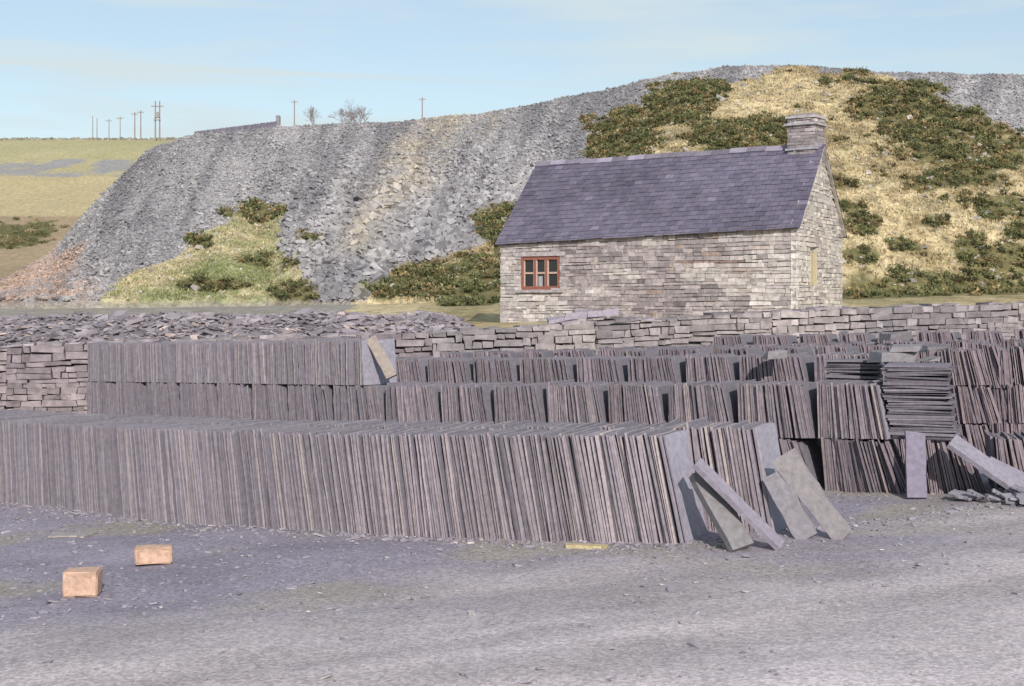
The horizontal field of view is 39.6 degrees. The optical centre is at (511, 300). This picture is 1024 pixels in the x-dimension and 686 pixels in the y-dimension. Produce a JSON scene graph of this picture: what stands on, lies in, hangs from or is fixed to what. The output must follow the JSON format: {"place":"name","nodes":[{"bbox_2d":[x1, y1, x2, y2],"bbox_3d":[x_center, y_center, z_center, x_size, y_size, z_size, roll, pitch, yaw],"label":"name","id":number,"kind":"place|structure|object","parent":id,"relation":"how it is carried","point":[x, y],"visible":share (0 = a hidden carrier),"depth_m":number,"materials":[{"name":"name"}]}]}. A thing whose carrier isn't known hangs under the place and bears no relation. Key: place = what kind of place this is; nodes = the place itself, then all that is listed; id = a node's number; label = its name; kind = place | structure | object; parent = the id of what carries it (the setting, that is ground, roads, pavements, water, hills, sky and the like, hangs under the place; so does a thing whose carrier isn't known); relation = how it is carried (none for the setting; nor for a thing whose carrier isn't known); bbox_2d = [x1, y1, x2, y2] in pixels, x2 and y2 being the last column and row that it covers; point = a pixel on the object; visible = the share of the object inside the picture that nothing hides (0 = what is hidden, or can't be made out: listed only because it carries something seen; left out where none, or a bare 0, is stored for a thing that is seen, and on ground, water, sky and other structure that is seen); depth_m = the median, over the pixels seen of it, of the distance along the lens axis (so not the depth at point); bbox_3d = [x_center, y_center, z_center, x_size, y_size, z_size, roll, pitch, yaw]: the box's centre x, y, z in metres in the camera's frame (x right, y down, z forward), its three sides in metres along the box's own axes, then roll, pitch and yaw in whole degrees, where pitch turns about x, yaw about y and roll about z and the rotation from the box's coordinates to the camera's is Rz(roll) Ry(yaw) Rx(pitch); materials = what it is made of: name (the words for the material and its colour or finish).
{"place":"outdoors","nodes":[
{"label":"outdoors","id":0,"kind":"place"},
{"bbox_2d":[0,419,1023,685],"bbox_3d":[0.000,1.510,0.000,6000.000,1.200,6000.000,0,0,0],"label":"ground","id":1,"kind":"structure","parent":0,"point":[944,637],"depth_m":6.95,"materials":[{"name":"grey gravel"}]},
{"bbox_2d":[48,531,97,537],"bbox_3d":[-3.082,1.630,9.889,0.337,0.023,0.205,0,0,13],"label":"flat stone","id":2,"kind":"object","parent":1,"relation":"on","point":[70,534],"visible":1,"depth_m":9.85,"materials":[{"name":"stone"}]},
{"bbox_2d":[62,566,102,596],"bbox_3d":[-2.339,1.536,7.750,0.192,0.139,0.156,0,0,-6],"label":"brick","id":3,"kind":"object","parent":1,"relation":"on","point":[83,581],"visible":1,"depth_m":7.68,"materials":[{"name":"brick"}]},
{"bbox_2d":[134,544,172,564],"bbox_3d":[-2.180,1.547,8.652,0.225,0.104,0.128,0,0,-13],"label":"brick","id":4,"kind":"object","parent":1,"relation":"on","point":[154,554],"visible":1,"depth_m":8.60,"materials":[{"name":"brick"}]},
{"bbox_2d":[0,415,706,543],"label":"slate row","id":5,"kind":"object","parent":1,"relation":"on","point":[626,484],"visible":0.91,"depth_m":9.37,"materials":[{"name":"grey stone"}]},
{"bbox_2d":[0,409,786,531],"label":"slate row","id":6,"kind":"object","parent":1,"relation":"on","point":[738,458],"visible":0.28,"depth_m":8.97,"materials":[{"name":"grey stone"}]},
{"bbox_2d":[0,302,1023,413],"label":"drystone wall","id":7,"kind":"structure","parent":1,"relation":"on","point":[52,377],"depth_m":21.48,"materials":[{"name":"stone"}]},
{"bbox_2d":[0,308,477,346],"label":"slate rubble heap","id":8,"kind":"object","parent":7,"relation":"on","point":[77,326],"visible":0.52,"depth_m":22.64,"materials":[{"name":"grey stone"}]},
{"bbox_2d":[546,308,618,323],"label":"coping slabs","id":9,"kind":"structure","parent":7,"relation":"on","point":[589,313],"depth_m":21.56,"materials":[{"name":"stone"}]},
{"bbox_2d":[0,476,1023,683],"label":"slate chippings","id":10,"kind":"object","parent":1,"relation":"on","point":[695,644],"visible":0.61,"depth_m":8.57,"materials":[{"name":"grey gravel"}]},
{"bbox_2d":[86,337,1023,494],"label":"slate row","id":11,"kind":"object","parent":1,"relation":"on","point":[855,450],"visible":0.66,"depth_m":12.08,"materials":[{"name":"grey stone"}]},
{"bbox_2d":[366,335,396,379],"bbox_3d":[-1.175,0.515,12.776,0.333,0.400,0.094,0,0,36],"label":"slate slab","id":12,"kind":"object","parent":11,"relation":"on","point":[381,357],"depth_m":12.76,"materials":[{"name":"grey stone"}]},
{"bbox_2d":[822,359,884,382],"bbox_3d":[2.724,0.749,11.251,0.492,0.570,0.490,0,0,18],"label":"flat slate stack","id":13,"kind":"object","parent":11,"relation":"on","point":[848,369],"visible":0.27,"depth_m":11.07,"materials":[{"name":"grey stone"}]},
{"bbox_2d":[879,362,961,439],"bbox_3d":[2.996,0.737,10.424,0.551,0.544,0.443,0,0,20],"label":"flat slate stack","id":14,"kind":"object","parent":11,"relation":"on","point":[918,397],"visible":0.95,"depth_m":10.26,"materials":[{"name":"grey stone"}]},
{"bbox_2d":[566,543,608,548],"bbox_3d":[0.444,1.480,8.555,0.288,0.030,0.092,0,0,24],"label":"wood offcut","id":15,"kind":"object","parent":1,"relation":"on","point":[584,545],"visible":1,"depth_m":8.53,"materials":[{"name":"wood"}]},
{"bbox_2d":[395,351,915,464],"bbox_3d":[1.054,0.995,13.345,5.557,1.159,0.574,0,0,33],"label":"slate row","id":16,"kind":"object","parent":1,"relation":"on","point":[701,366],"visible":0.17,"depth_m":13.11,"materials":[{"name":"grey stone"}]},
{"bbox_2d":[689,472,753,552],"bbox_3d":[1.224,1.233,8.341,0.164,0.465,0.387,0,0,-41],"label":"slate slab","id":17,"kind":"object","parent":1,"relation":"on","point":[726,520],"depth_m":8.29,"materials":[{"name":"grey stone"}]},
{"bbox_2d":[440,338,1023,416],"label":"slate row","id":18,"kind":"object","parent":1,"relation":"on","point":[956,344],"visible":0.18,"depth_m":17.46,"materials":[{"name":"grey stone"}]},
{"bbox_2d":[692,458,783,550],"bbox_3d":[1.322,1.193,8.315,0.530,0.527,0.128,0,0,11],"label":"slate slab","id":19,"kind":"object","parent":1,"relation":"on","point":[738,504],"depth_m":8.29,"materials":[{"name":"grey stone"}]},
{"bbox_2d":[762,471,817,539],"bbox_3d":[1.689,1.252,8.651,0.352,0.444,0.079,0,0,38],"label":"slate slab","id":20,"kind":"object","parent":1,"relation":"on","point":[787,501],"depth_m":8.63,"materials":[{"name":"grey stone"}]},
{"bbox_2d":[771,448,851,539],"bbox_3d":[1.815,1.188,8.617,0.492,0.572,0.066,0,0,28],"label":"slate slab","id":21,"kind":"object","parent":1,"relation":"on","point":[797,475],"depth_m":8.60,"materials":[{"name":"grey stone"}]},
{"bbox_2d":[615,341,1023,432],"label":"slate row","id":22,"kind":"object","parent":1,"relation":"on","point":[990,353],"visible":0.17,"depth_m":14.94,"materials":[{"name":"grey stone"}]},
{"bbox_2d":[761,331,1023,362],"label":"loose slates","id":23,"kind":"object","parent":22,"relation":"on","point":[901,352],"visible":0.96,"depth_m":10.83,"materials":[{"name":"grey stone"}]},
{"bbox_2d":[714,329,1023,377],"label":"slate row","id":24,"kind":"object","parent":1,"relation":"on","point":[988,336],"visible":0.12,"depth_m":18.79,"materials":[{"name":"grey stone"}]},
{"bbox_2d":[904,431,926,497],"bbox_3d":[2.875,1.170,10.127,0.168,0.467,0.181,0,0,0],"label":"slate slab","id":25,"kind":"object","parent":1,"relation":"on","point":[915,463],"depth_m":10.11,"materials":[{"name":"grey stone"}]},
{"bbox_2d":[868,346,1023,454],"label":"slate row","id":26,"kind":"object","parent":1,"relation":"on","point":[964,376],"visible":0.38,"depth_m":12.03,"materials":[{"name":"grey stone"}]},
{"bbox_2d":[946,434,1023,492],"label":"slate slab","id":27,"kind":"object","parent":1,"relation":"on","point":[986,465],"depth_m":9.84,"materials":[{"name":"grey stone"}]},
{"bbox_2d":[948,484,1023,504],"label":"broken slates","id":28,"kind":"object","parent":1,"relation":"on","point":[1011,498],"visible":1,"depth_m":9.69,"materials":[{"name":"grey stone"}]},
{"bbox_2d":[990,456,1023,480],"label":"slate slab","id":29,"kind":"object","parent":1,"relation":"on","point":[1017,472],"depth_m":9.99,"materials":[{"name":"grey stone"}]},
{"bbox_2d":[0,65,1023,327],"bbox_3d":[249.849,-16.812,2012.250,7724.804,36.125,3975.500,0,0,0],"label":"hillside","id":30,"kind":"structure","parent":0,"point":[56,184],"depth_m":69.96,"materials":[{"name":"beige plant"}]},
{"bbox_2d":[0,137,177,139],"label":"field hedge","id":31,"kind":"object","parent":30,"relation":"on","point":[98,138],"visible":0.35,"depth_m":302.01,"materials":[{"name":"green plant"}]},
{"bbox_2d":[131,112,137,139],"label":"telegraph pole","id":32,"kind":"object","parent":30,"relation":"on","point":[134,113],"visible":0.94,"depth_m":299.87,"materials":[{"name":"paint"}]},
{"bbox_2d":[137,110,143,139],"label":"telegraph pole","id":33,"kind":"object","parent":30,"relation":"on","point":[140,111],"visible":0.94,"depth_m":299.87,"materials":[{"name":"paint"}]},
{"bbox_2d":[151,101,162,140],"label":"transformer pole","id":34,"kind":"object","parent":30,"relation":"on","point":[156,114],"visible":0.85,"depth_m":289.83,"materials":[{"name":"paint"}]},
{"bbox_2d":[194,115,280,133],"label":"incline wall","id":35,"kind":"structure","parent":30,"relation":"on","point":[277,122],"depth_m":94.00,"materials":[{"name":"stone"}]},
{"bbox_2d":[302,105,320,124],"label":"bare tree","id":36,"kind":"object","parent":30,"relation":"on","point":[311,111],"visible":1,"depth_m":289.09,"materials":[{"name":"paint"}]},
{"bbox_2d":[326,105,358,122],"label":"bare tree","id":37,"kind":"object","parent":30,"relation":"on","point":[341,110],"visible":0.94,"depth_m":289.23,"materials":[{"name":"paint"}]},
{"bbox_2d":[341,97,369,122],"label":"bare tree","id":38,"kind":"object","parent":30,"relation":"on","point":[352,111],"visible":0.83,"depth_m":290.52,"materials":[{"name":"paint"}]},
{"bbox_2d":[344,104,371,122],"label":"bare tree","id":39,"kind":"object","parent":30,"relation":"on","point":[360,111],"visible":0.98,"depth_m":288.94,"materials":[{"name":"paint"}]},
{"bbox_2d":[419,97,425,118],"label":"telegraph pole","id":40,"kind":"object","parent":30,"relation":"on","point":[422,99],"visible":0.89,"depth_m":299.88,"materials":[{"name":"paint"}]},
{"bbox_2d":[0,64,1023,302],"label":"slate waste scree","id":41,"kind":"structure","parent":30,"relation":"on","point":[438,228],"depth_m":74.38,"materials":[{"name":"grey stone"}]},
{"bbox_2d":[0,66,1023,305],"bbox_3d":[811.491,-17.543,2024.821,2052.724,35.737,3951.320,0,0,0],"label":"gorse bushes","id":42,"kind":"object","parent":30,"relation":"on","point":[413,280],"visible":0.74,"depth_m":68.56,"materials":[{"name":"green plant"}]},
{"bbox_2d":[111,66,1023,298],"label":"hillside stones","id":43,"kind":"object","parent":30,"relation":"on","point":[197,247],"visible":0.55,"depth_m":65.65,"materials":[{"name":"grey stone"}]},
{"bbox_2d":[495,112,846,321],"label":"stone cottage","id":44,"kind":"structure","parent":30,"relation":"on","point":[698,233],"depth_m":32.50,"materials":[{"name":"stone"}]},
{"bbox_2d":[521,256,560,289],"bbox_3d":[0.689,-0.645,33.843,1.120,0.790,0.060,0,0,36],"label":"window frame","id":45,"kind":"structure","parent":44,"relation":"in","point":[535,259],"depth_m":33.87,"materials":[{"name":"paint"}]},
{"bbox_2d":[525,259,556,285],"bbox_3d":[0.708,-0.645,33.870,0.980,0.630,0.006,0,0,36],"label":"window glass","id":46,"kind":"structure","parent":44,"relation":"in","point":[528,263],"depth_m":33.85,"materials":[{"name":"grey glass"}]},
{"bbox_2d":[808,251,816,285],"bbox_3d":[6.663,-0.710,31.565,0.070,0.780,0.700,0,0,24],"label":"boarded window","id":47,"kind":"structure","parent":44,"relation":"in","point":[813,261],"depth_m":31.67,"materials":[{"name":"paint"}]},
{"bbox_2d":[0,0,1023,138],"label":"sky","id":48,"kind":"structure","parent":0,"point":[209,64],"materials":[{"name":"blue"}]}
]}

